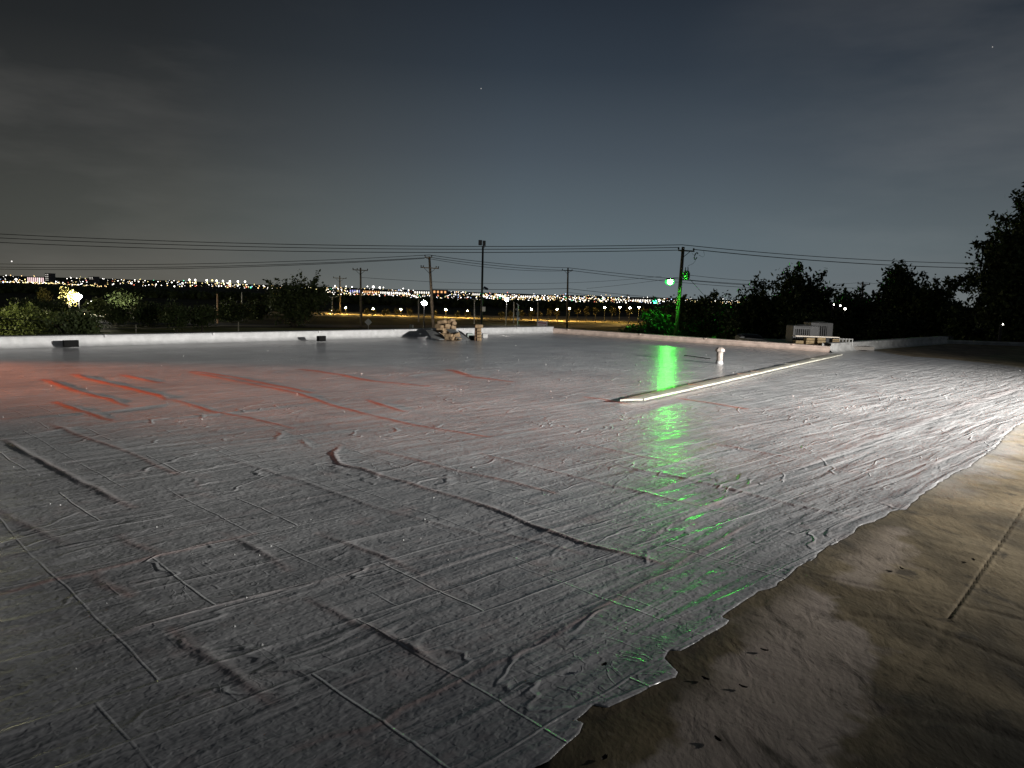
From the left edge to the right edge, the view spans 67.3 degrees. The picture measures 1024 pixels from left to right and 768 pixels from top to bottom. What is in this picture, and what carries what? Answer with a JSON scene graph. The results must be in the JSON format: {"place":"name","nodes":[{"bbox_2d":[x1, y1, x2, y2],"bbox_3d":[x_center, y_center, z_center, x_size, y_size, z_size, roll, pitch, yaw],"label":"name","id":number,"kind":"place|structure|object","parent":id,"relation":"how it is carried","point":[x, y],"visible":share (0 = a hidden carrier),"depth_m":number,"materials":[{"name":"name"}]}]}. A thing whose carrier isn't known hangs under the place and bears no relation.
{"place":"outdoors","nodes":[
{"label":"outdoors","id":0,"kind":"place"},
{"bbox_2d":[100,325,289,329],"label":"path","id":1,"kind":"structure","parent":0,"point":[219,325],"depth_m":113.74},
{"bbox_2d":[100,327,347,333],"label":"lawn","id":2,"kind":"structure","parent":0,"point":[154,330],"depth_m":101.91,"materials":[{"name":"plant"}]},
{"bbox_2d":[183,302,222,331],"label":"tree","id":3,"kind":"object","parent":2,"relation":"on","point":[202,316],"visible":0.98,"depth_m":94.55,"materials":[{"name":"green plant"}]},
{"bbox_2d":[259,299,417,300],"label":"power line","id":4,"kind":"object","parent":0,"point":[370,300],"visible":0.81,"depth_m":111.82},
{"bbox_2d":[96,320,630,327],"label":"street","id":5,"kind":"structure","parent":0,"point":[459,326],"depth_m":126.04,"materials":[{"name":"asphalt"}]},
{"bbox_2d":[265,311,655,321],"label":"road","id":6,"kind":"structure","parent":0,"point":[524,318],"depth_m":186.72,"materials":[{"name":"asphalt"}]},
{"bbox_2d":[0,275,971,334],"bbox_3d":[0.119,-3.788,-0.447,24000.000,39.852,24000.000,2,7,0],"label":"ground","id":7,"kind":"structure","parent":0,"point":[256,288],"depth_m":275.46,"materials":[{"name":"green plant"}]},
{"bbox_2d":[0,299,61,335],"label":"tree","id":8,"kind":"object","parent":7,"relation":"on","point":[15,312],"visible":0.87,"depth_m":55.18,"materials":[{"name":"green plant"}]},
{"bbox_2d":[3,296,58,312],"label":"tree","id":9,"kind":"object","parent":7,"relation":"on","point":[41,304],"visible":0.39,"depth_m":99.31,"materials":[{"name":"green plant"}]},
{"bbox_2d":[26,276,44,282],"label":"building","id":10,"kind":"structure","parent":7,"relation":"on","point":[36,279],"depth_m":1340.90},
{"bbox_2d":[36,287,52,300],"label":"tree","id":11,"kind":"object","parent":7,"relation":"on","point":[45,293],"visible":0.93,"depth_m":148.94,"materials":[{"name":"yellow plant"}]},
{"bbox_2d":[45,273,55,282],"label":"building","id":12,"kind":"structure","parent":7,"relation":"on","point":[49,277],"depth_m":1345.59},
{"bbox_2d":[36,308,70,334],"bbox_3d":[-35.794,-3.974,60.056,3.545,3.997,2.765,2,7,0],"label":"tree","id":13,"kind":"object","parent":7,"relation":"on","point":[56,316],"visible":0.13,"depth_m":59.59,"materials":[{"name":"green plant"}]},
{"bbox_2d":[47,297,77,315],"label":"tree","id":14,"kind":"object","parent":7,"relation":"on","point":[61,305],"visible":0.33,"depth_m":109.36,"materials":[{"name":"green plant"}]},
{"bbox_2d":[58,285,78,305],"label":"tree","id":15,"kind":"object","parent":7,"relation":"on","point":[69,295],"visible":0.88,"depth_m":138.03,"materials":[{"name":"yellow plant"}]},
{"bbox_2d":[44,306,110,334],"bbox_3d":[-23.675,-1.886,42.148,3.525,4.840,2.664,2,7,0],"label":"bush","id":16,"kind":"object","parent":7,"relation":"on","point":[76,322],"visible":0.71,"depth_m":41.65,"materials":[{"name":"green plant"}]},
{"bbox_2d":[75,294,81,308],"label":"street lamp","id":17,"kind":"object","parent":7,"relation":"on","point":[78,296],"visible":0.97,"depth_m":137.04,"materials":[{"name":"metal"}]},
{"bbox_2d":[0,329,173,331],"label":"power line","id":18,"kind":"object","parent":7,"relation":"on","point":[52,331],"visible":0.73,"depth_m":45.84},
{"bbox_2d":[0,324,175,328],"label":"power line","id":19,"kind":"object","parent":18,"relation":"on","point":[100,328],"visible":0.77,"depth_m":52.16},
{"bbox_2d":[0,317,174,324],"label":"power line","id":20,"kind":"object","parent":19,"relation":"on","point":[117,324],"visible":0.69,"depth_m":53.07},
{"bbox_2d":[89,276,99,282],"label":"building","id":21,"kind":"structure","parent":7,"relation":"on","point":[92,279],"depth_m":1341.37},
{"bbox_2d":[82,296,111,316],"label":"tree","id":22,"kind":"object","parent":7,"relation":"on","point":[93,307],"visible":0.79,"depth_m":129.05,"materials":[{"name":"green plant"}]},
{"bbox_2d":[97,302,132,325],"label":"tree","id":23,"kind":"object","parent":7,"relation":"on","point":[117,315],"visible":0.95,"depth_m":104.27,"materials":[{"name":"green plant"}]},
{"bbox_2d":[104,288,143,310],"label":"tree","id":24,"kind":"object","parent":7,"relation":"on","point":[124,299],"visible":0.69,"depth_m":148.00,"materials":[{"name":"green plant"}]},
{"bbox_2d":[124,295,166,326],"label":"tree","id":25,"kind":"object","parent":7,"relation":"on","point":[145,312],"visible":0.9,"depth_m":103.97,"materials":[{"name":"green plant"}]},
{"bbox_2d":[156,298,190,332],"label":"tree","id":26,"kind":"object","parent":7,"relation":"on","point":[176,315],"visible":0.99,"depth_m":91.25,"materials":[{"name":"green plant"}]},
{"bbox_2d":[207,297,255,321],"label":"tree","id":27,"kind":"object","parent":7,"relation":"on","point":[230,311],"visible":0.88,"depth_m":123.70,"materials":[{"name":"green plant"}]},
{"bbox_2d":[243,296,271,319],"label":"tree","id":28,"kind":"object","parent":7,"relation":"on","point":[259,313],"visible":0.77,"depth_m":134.27,"materials":[{"name":"green plant"}]},
{"bbox_2d":[261,269,338,326],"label":"tree","id":29,"kind":"object","parent":7,"relation":"on","point":[293,303],"visible":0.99,"depth_m":116.07,"materials":[{"name":"green plant"}]},
{"bbox_2d":[333,276,346,313],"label":"utility pole","id":30,"kind":"object","parent":7,"relation":"on","point":[340,293],"visible":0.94,"depth_m":178.81,"materials":[{"name":"brown wood"}]},
{"bbox_2d":[349,288,362,292],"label":"building","id":31,"kind":"structure","parent":7,"relation":"on","point":[354,290],"depth_m":1341.13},
{"bbox_2d":[352,268,367,325],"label":"utility pole","id":32,"kind":"object","parent":7,"relation":"on","point":[360,270],"visible":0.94,"depth_m":125.14,"materials":[{"name":"brown wood"}]},
{"bbox_2d":[362,276,659,283],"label":"power line","id":33,"kind":"object","parent":32,"relation":"attached to","point":[503,283],"visible":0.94,"depth_m":142.00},
{"bbox_2d":[0,284,730,312],"bbox_3d":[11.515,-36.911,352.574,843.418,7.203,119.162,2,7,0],"label":"distant woods","id":34,"kind":"object","parent":7,"relation":"on","point":[346,298],"visible":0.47,"depth_m":309.21,"materials":[{"name":"green plant"}]},
{"bbox_2d":[362,289,379,292],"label":"building","id":35,"kind":"structure","parent":7,"relation":"on","point":[370,291],"depth_m":1341.09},
{"bbox_2d":[3,275,739,302],"bbox_3d":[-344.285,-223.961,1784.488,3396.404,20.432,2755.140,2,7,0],"label":"city lights","id":36,"kind":"object","parent":7,"relation":"on","point":[354,292],"visible":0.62,"depth_m":1261.65},
{"bbox_2d":[379,290,411,293],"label":"building","id":37,"kind":"structure","parent":7,"relation":"on","point":[393,292],"depth_m":1341.18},
{"bbox_2d":[414,290,429,294],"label":"building","id":38,"kind":"structure","parent":7,"relation":"on","point":[422,292],"depth_m":1341.00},
{"bbox_2d":[422,301,426,327],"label":"street lamp","id":39,"kind":"object","parent":7,"relation":"on","point":[424,303],"visible":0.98,"depth_m":99.64,"materials":[{"name":"metal"}]},
{"bbox_2d":[421,255,438,327],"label":"utility pole","id":40,"kind":"object","parent":7,"relation":"on","point":[431,295],"visible":0.98,"depth_m":106.07,"materials":[{"name":"brown wood"}]},
{"bbox_2d":[9,258,424,269],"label":"power line","id":41,"kind":"object","parent":40,"relation":"attached to","point":[185,268],"visible":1,"depth_m":107.36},
{"bbox_2d":[10,257,424,267],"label":"power line","id":42,"kind":"object","parent":40,"relation":"attached to","point":[195,266],"visible":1,"depth_m":107.21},
{"bbox_2d":[22,255,423,264],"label":"power line","id":43,"kind":"object","parent":40,"relation":"attached to","point":[199,263],"visible":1,"depth_m":107.41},
{"bbox_2d":[433,259,531,270],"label":"power line","id":44,"kind":"object","parent":40,"relation":"attached to","point":[481,266],"visible":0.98,"depth_m":118.06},
{"bbox_2d":[433,290,447,295],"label":"building","id":45,"kind":"structure","parent":7,"relation":"on","point":[441,292],"depth_m":1341.03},
{"bbox_2d":[472,292,480,296],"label":"building","id":46,"kind":"structure","parent":7,"relation":"on","point":[477,294],"depth_m":1341.09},
{"bbox_2d":[478,240,488,324],"bbox_3d":[-2.367,-6.341,61.590,0.896,10.219,0.450,2,7,0],"label":"camera mast","id":47,"kind":"object","parent":7,"relation":"on","point":[482,310],"visible":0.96,"depth_m":61.41,"materials":[{"name":"metal"}]},
{"bbox_2d":[520,294,532,297],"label":"building","id":48,"kind":"structure","parent":7,"relation":"on","point":[525,296],"depth_m":1341.08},
{"bbox_2d":[537,321,547,325],"bbox_3d":[2.305,-2.913,60.090,0.850,4.056,0.143,2,7,0],"label":"notice board","id":49,"kind":"object","parent":7,"relation":"on","point":[542,323],"visible":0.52,"depth_m":59.83,"materials":[{"name":"metal"}]},
{"bbox_2d":[562,268,570,327],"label":"utility pole","id":50,"kind":"object","parent":7,"relation":"on","point":[567,297],"visible":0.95,"depth_m":142.97,"materials":[{"name":"brown wood"}]},
{"bbox_2d":[432,255,565,267],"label":"power line","id":51,"kind":"object","parent":50,"relation":"attached to","point":[499,263],"visible":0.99,"depth_m":121.06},
{"bbox_2d":[432,257,569,270],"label":"power line","id":52,"kind":"object","parent":50,"relation":"attached to","point":[496,265],"visible":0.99,"depth_m":119.77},
{"bbox_2d":[445,288,566,289],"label":"power line","id":53,"kind":"object","parent":50,"relation":"attached to","point":[493,289],"visible":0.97,"depth_m":120.12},
{"bbox_2d":[568,288,670,298],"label":"power line","id":54,"kind":"object","parent":50,"relation":"attached to","point":[614,293],"visible":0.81,"depth_m":151.58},
{"bbox_2d":[571,270,784,289],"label":"power line","id":55,"kind":"object","parent":50,"relation":"attached to","point":[661,280],"visible":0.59,"depth_m":152.65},
{"bbox_2d":[573,268,833,287],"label":"power line","id":56,"kind":"object","parent":50,"relation":"attached to","point":[661,277],"visible":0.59,"depth_m":153.97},
{"bbox_2d":[583,306,588,315],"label":"sapling","id":57,"kind":"object","parent":7,"relation":"on","point":[586,310],"visible":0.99,"depth_m":177.17,"materials":[{"name":"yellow plant"}]},
{"bbox_2d":[592,307,599,320],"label":"sapling","id":58,"kind":"object","parent":7,"relation":"on","point":[595,310],"visible":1,"depth_m":177.10,"materials":[{"name":"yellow plant"}]},
{"bbox_2d":[630,298,651,301],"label":"building","id":59,"kind":"structure","parent":7,"relation":"on","point":[639,299],"depth_m":1341.13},
{"bbox_2d":[647,289,726,336],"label":"bush","id":60,"kind":"object","parent":7,"relation":"on","point":[689,308],"visible":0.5,"depth_m":82.08,"materials":[{"name":"green plant"}]},
{"bbox_2d":[665,247,717,335],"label":"utility pole","id":61,"kind":"object","parent":7,"relation":"on","point":[685,275],"visible":0.98,"depth_m":73.09,"materials":[{"name":"brown wood"}]},
{"bbox_2d":[0,242,675,252],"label":"power line","id":62,"kind":"object","parent":61,"relation":"attached to","point":[332,251],"visible":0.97,"depth_m":74.51,"materials":[{"name":"metal"}]},
{"bbox_2d":[6,238,677,249],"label":"power line","id":63,"kind":"object","parent":61,"relation":"attached to","point":[336,248],"visible":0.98,"depth_m":74.71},
{"bbox_2d":[4,234,681,246],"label":"power line","id":64,"kind":"object","parent":61,"relation":"attached to","point":[344,245],"visible":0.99,"depth_m":74.59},
{"bbox_2d":[695,249,965,267],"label":"power line","id":65,"kind":"object","parent":61,"relation":"attached to","point":[825,261],"visible":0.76,"depth_m":78.09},
{"bbox_2d":[686,245,979,263],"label":"power line","id":66,"kind":"object","parent":61,"relation":"attached to","point":[818,256],"visible":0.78,"depth_m":78.22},
{"bbox_2d":[681,300,728,337],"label":"bush","id":67,"kind":"object","parent":7,"relation":"on","point":[709,327],"visible":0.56,"depth_m":79.08,"materials":[{"name":"green plant"}]},
{"bbox_2d":[713,304,739,338],"bbox_3d":[18.600,-3.587,61.942,4.544,6.192,5.005,7,8,37],"label":"bush","id":68,"kind":"object","parent":7,"relation":"on","point":[723,323],"visible":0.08,"depth_m":61.45,"materials":[{"name":"green plant"}]},
{"bbox_2d":[735,334,761,339],"bbox_3d":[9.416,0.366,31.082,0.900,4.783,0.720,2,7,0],"label":"covered load","id":69,"kind":"object","parent":7,"relation":"on","point":[738,336],"visible":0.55,"depth_m":30.56,"materials":[{"name":"black fabric"}]},
{"bbox_2d":[722,271,783,338],"bbox_3d":[18.557,-4.299,58.084,5.873,8.534,4.371,2,7,0],"label":"tree","id":70,"kind":"object","parent":7,"relation":"on","point":[749,314],"visible":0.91,"depth_m":57.13,"materials":[{"name":"green plant"}]},
{"bbox_2d":[759,292,782,338],"bbox_3d":[20.571,-3.996,60.822,5.879,7.442,4.640,2,7,0],"label":"bush","id":71,"kind":"object","parent":7,"relation":"on","point":[777,336],"visible":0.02,"depth_m":59.88,"materials":[{"name":"green plant"}]},
{"bbox_2d":[763,261,847,338],"bbox_3d":[21.045,-4.339,56.071,5.651,9.240,4.869,-3,8,-35],"label":"tree","id":72,"kind":"object","parent":7,"relation":"on","point":[803,295],"visible":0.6,"depth_m":54.69,"materials":[{"name":"green plant"}]},
{"bbox_2d":[740,338,873,351],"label":"equipment platform","id":73,"kind":"structure","parent":7,"relation":"on","point":[865,348],"depth_m":28.35,"materials":[{"name":"metal"}]},
{"bbox_2d":[785,324,818,342],"bbox_3d":[10.522,-1.830,27.879,0.924,0.642,0.720,2,7,0],"label":"cooling unit","id":74,"kind":"object","parent":73,"relation":"on","point":[802,329],"visible":0.79,"depth_m":27.54,"materials":[{"name":"grey paint"}]},
{"bbox_2d":[803,337,814,344],"bbox_3d":[10.137,-1.455,26.273,0.296,0.253,0.300,2,7,0],"label":"tan bundle","id":75,"kind":"object","parent":73,"relation":"on","point":[806,340],"visible":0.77,"depth_m":26.13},
{"bbox_2d":[804,321,832,341],"bbox_3d":[11.479,-1.970,28.866,0.818,0.748,0.720,2,7,0],"label":"cooling unit","id":76,"kind":"object","parent":73,"relation":"on","point":[825,328],"visible":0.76,"depth_m":28.51,"materials":[{"name":"grey paint"}]},
{"bbox_2d":[814,337,825,344],"bbox_3d":[10.519,-1.454,26.272,0.297,0.274,0.300,2,7,0],"label":"tan bundle","id":77,"kind":"object","parent":73,"relation":"on","point":[819,340],"visible":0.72,"depth_m":26.13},
{"bbox_2d":[792,335,839,337],"bbox_3d":[10.348,-1.617,26.203,1.510,0.042,0.340,2,7,0],"label":"white board","id":78,"kind":"object","parent":77,"relation":"on","point":[815,336],"visible":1,"depth_m":26.04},
{"bbox_2d":[829,338,839,341],"bbox_3d":[11.006,-1.423,26.277,0.240,0.242,0.312,2,7,0],"label":"slatted crate","id":79,"kind":"object","parent":73,"relation":"on","point":[834,340],"visible":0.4,"depth_m":26.12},
{"bbox_2d":[835,338,852,345],"bbox_3d":[11.425,-1.448,26.513,0.480,0.260,0.415,2,7,0],"label":"wire cage","id":80,"kind":"object","parent":73,"relation":"on","point":[844,340],"visible":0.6,"depth_m":26.32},
{"bbox_2d":[831,283,880,310],"bbox_3d":[26.000,-3.910,59.849,5.508,7.810,4.462,4,7,17],"label":"tree","id":81,"kind":"object","parent":7,"relation":"on","point":[847,295],"visible":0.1,"depth_m":59.07,"materials":[{"name":"green plant"}]},
{"bbox_2d":[871,259,929,337],"bbox_3d":[26.119,-3.732,51.801,3.540,9.343,3.645,2,7,0],"label":"tree","id":82,"kind":"object","parent":7,"relation":"on","point":[897,287],"visible":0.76,"depth_m":51.03,"materials":[{"name":"green plant"}]},
{"bbox_2d":[903,274,959,336],"bbox_3d":[26.994,-2.967,49.911,3.032,8.301,2.909,2,7,0],"label":"tree","id":83,"kind":"object","parent":7,"relation":"on","point":[925,303],"visible":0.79,"depth_m":49.20,"materials":[{"name":"green plant"}]},
{"bbox_2d":[916,300,970,336],"bbox_3d":[28.319,-2.146,50.059,4.695,6.766,3.842,2,7,0],"label":"bush","id":84,"kind":"object","parent":7,"relation":"on","point":[939,330],"visible":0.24,"depth_m":49.07,"materials":[{"name":"green plant"}]},
{"bbox_2d":[937,307,1013,340],"bbox_3d":[26.328,-1.248,43.915,3.973,6.280,3.652,7,8,35],"label":"bush","id":85,"kind":"object","parent":7,"relation":"on","point":[960,328],"visible":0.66,"depth_m":43.35,"materials":[{"name":"green plant"}]},
{"bbox_2d":[942,182,1023,341],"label":"tree","id":86,"kind":"object","parent":7,"relation":"on","point":[998,278],"visible":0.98,"depth_m":38.59,"materials":[{"name":"green plant"}]},
{"bbox_2d":[998,324,1003,341],"bbox_3d":[23.988,-0.301,38.130,0.214,5.366,0.268,-2,8,-29],"label":"street lamp","id":87,"kind":"object","parent":7,"relation":"on","point":[1000,332],"visible":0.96,"depth_m":37.84,"materials":[{"name":"metal"}]},
{"bbox_2d":[997,189,1023,223],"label":"tree","id":88,"kind":"object","parent":7,"relation":"on","point":[1021,196],"visible":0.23,"depth_m":40.60,"materials":[{"name":"green plant"}]},
{"bbox_3d":[11.442,3.085,10.761,75.222,4.670,47.280,2,7,0],"label":"building","id":89,"kind":"object","parent":7,"relation":"on","visible":0},
{"bbox_2d":[0,333,1023,767],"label":"roof coating","id":90,"kind":"object","parent":89,"relation":"on","point":[488,645],"visible":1,"depth_m":5.38,"materials":[{"name":"silver paint"}]},
{"bbox_2d":[62,340,78,346],"bbox_3d":[-10.364,-0.950,18.065,0.128,0.155,0.313,8,9,41],"label":"scupper","id":91,"kind":"object","parent":90,"relation":"on","point":[70,343],"visible":1,"depth_m":18.01,"materials":[{"name":"black metal"}]},
{"bbox_2d":[0,326,553,348],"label":"parapet wall","id":92,"kind":"structure","parent":90,"relation":"on","point":[43,341],"depth_m":21.25,"materials":[{"name":"white paint"}]},
{"bbox_2d":[317,336,325,340],"bbox_3d":[-5.600,-1.335,22.593,0.128,0.155,0.243,8,9,41],"label":"scupper","id":93,"kind":"object","parent":90,"relation":"on","point":[321,338],"visible":1,"depth_m":22.52,"materials":[{"name":"black metal"}]},
{"bbox_2d":[426,330,444,339],"bbox_3d":[-2.494,-1.617,25.216,0.508,0.263,1.388,0,7,-16],"label":"roofing sheet","id":94,"kind":"object","parent":90,"relation":"on","point":[435,334],"visible":0.95,"depth_m":25.07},
{"bbox_2d":[444,334,452,339],"bbox_3d":[-2.013,-1.516,24.703,0.262,0.192,0.220,4,7,19],"label":"paver block","id":95,"kind":"object","parent":90,"relation":"on","point":[446,336],"depth_m":24.61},
{"bbox_2d":[13,345,910,668],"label":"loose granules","id":96,"kind":"object","parent":90,"relation":"on","point":[403,539],"visible":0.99,"depth_m":4.99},
{"bbox_2d":[553,328,829,352],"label":"parapet wall","id":97,"kind":"structure","parent":90,"relation":"on","point":[763,344],"depth_m":28.03,"materials":[{"name":"beige paint"}]},
{"bbox_2d":[793,340,803,343],"bbox_3d":[9.774,-1.416,26.279,0.282,0.151,0.300,2,7,0],"label":"tan bundle","id":98,"kind":"object","parent":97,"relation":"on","point":[798,341],"visible":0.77,"depth_m":26.14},
{"bbox_2d":[715,347,724,363],"bbox_3d":[5.230,-0.714,19.366,0.231,0.410,0.231,-1,7,-22],"label":"vent pipe","id":99,"kind":"object","parent":90,"relation":"on","point":[719,356],"visible":1,"depth_m":19.30,"materials":[{"name":"white paint"}]},
{"bbox_2d":[620,354,842,400],"bbox_3d":[5.905,-0.335,17.663,0.275,0.041,14.808,6,8,34],"label":"joint cover","id":100,"kind":"object","parent":90,"relation":"on","point":[661,393],"visible":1,"depth_m":14.55,"materials":[{"name":"metal"}]},
{"bbox_3d":[-2.312,-1.634,26.049,0.420,0.180,0.300,2,7,0],"label":"paver block","id":101,"kind":"object","parent":90,"relation":"on","visible":0},
{"bbox_2d":[436,328,443,331],"bbox_3d":[-2.402,-1.810,25.848,0.270,0.159,0.270,2,7,4],"label":"paver block","id":102,"kind":"object","parent":101,"relation":"on","point":[440,329],"depth_m":25.71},
{"bbox_2d":[435,324,443,327],"bbox_3d":[-2.408,-1.932,25.914,0.269,0.150,0.320,5,8,28],"label":"paver block","id":103,"kind":"object","parent":102,"relation":"on","point":[439,326],"depth_m":25.79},
{"bbox_2d":[437,320,446,323],"bbox_3d":[-2.357,-2.091,25.945,0.270,0.144,0.270,4,7,17],"label":"paver block","id":104,"kind":"object","parent":103,"relation":"on","point":[441,321],"depth_m":25.82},
{"bbox_2d":[535,344,1023,767],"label":"roof","id":105,"kind":"structure","parent":89,"relation":"on","point":[875,656],"depth_m":3.48,"materials":[{"name":"concrete"}]},
{"bbox_2d":[822,336,949,352],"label":"parapet wall","id":106,"kind":"structure","parent":105,"relation":"on","point":[836,347],"depth_m":28.83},
{"bbox_2d":[947,340,1023,345],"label":"parapet wall","id":107,"kind":"structure","parent":105,"relation":"on","point":[985,342],"depth_m":33.88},
{"bbox_2d":[0,0,1023,306],"label":"sky","id":108,"kind":"structure","parent":0,"point":[874,130],"materials":[{"name":"grey"}]},
{"bbox_2d":[514,303,519,326],"bbox_3d":[0.383,-4.054,63.964,0.453,5.294,0.300,2,7,0],"label":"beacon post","id":109,"kind":"object","parent":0,"point":[517,314],"visible":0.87,"depth_m":63.72,"materials":[{"name":"metal"}]},
{"bbox_3d":[-1.780,-1.565,24.797,0.255,0.216,0.330,2,7,0],"label":"paver block","id":110,"kind":"object","parent":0,"visible":0},
{"bbox_2d":[446,329,469,339],"bbox_3d":[-1.885,-1.594,24.897,0.868,0.333,0.687,5,8,27],"label":"roofing sheet","id":111,"kind":"object","parent":110,"relation":"on","point":[454,331],"visible":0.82,"depth_m":24.98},
{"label":"grass bank","id":112,"kind":"structure","parent":0,"visible":0},
{"bbox_2d":[618,325,651,333],"bbox_3d":[10.240,-2.989,64.328,3.100,3.927,2.720,2,7,0],"label":"bush","id":113,"kind":"object","parent":112,"relation":"on","point":[638,330],"visible":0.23,"depth_m":63.78,"materials":[{"name":"green plant"}]},
{"bbox_2d":[626,305,679,335],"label":"bush","id":114,"kind":"object","parent":112,"relation":"on","point":[658,325],"visible":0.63,"depth_m":71.20,"materials":[{"name":"green plant"}]},
{"bbox_2d":[824,297,861,340],"bbox_3d":[23.586,-3.092,56.936,4.513,6.733,4.706,2,7,0],"label":"bush","id":115,"kind":"object","parent":112,"relation":"on","point":[844,304],"visible":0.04,"depth_m":55.72,"materials":[{"name":"green plant"}]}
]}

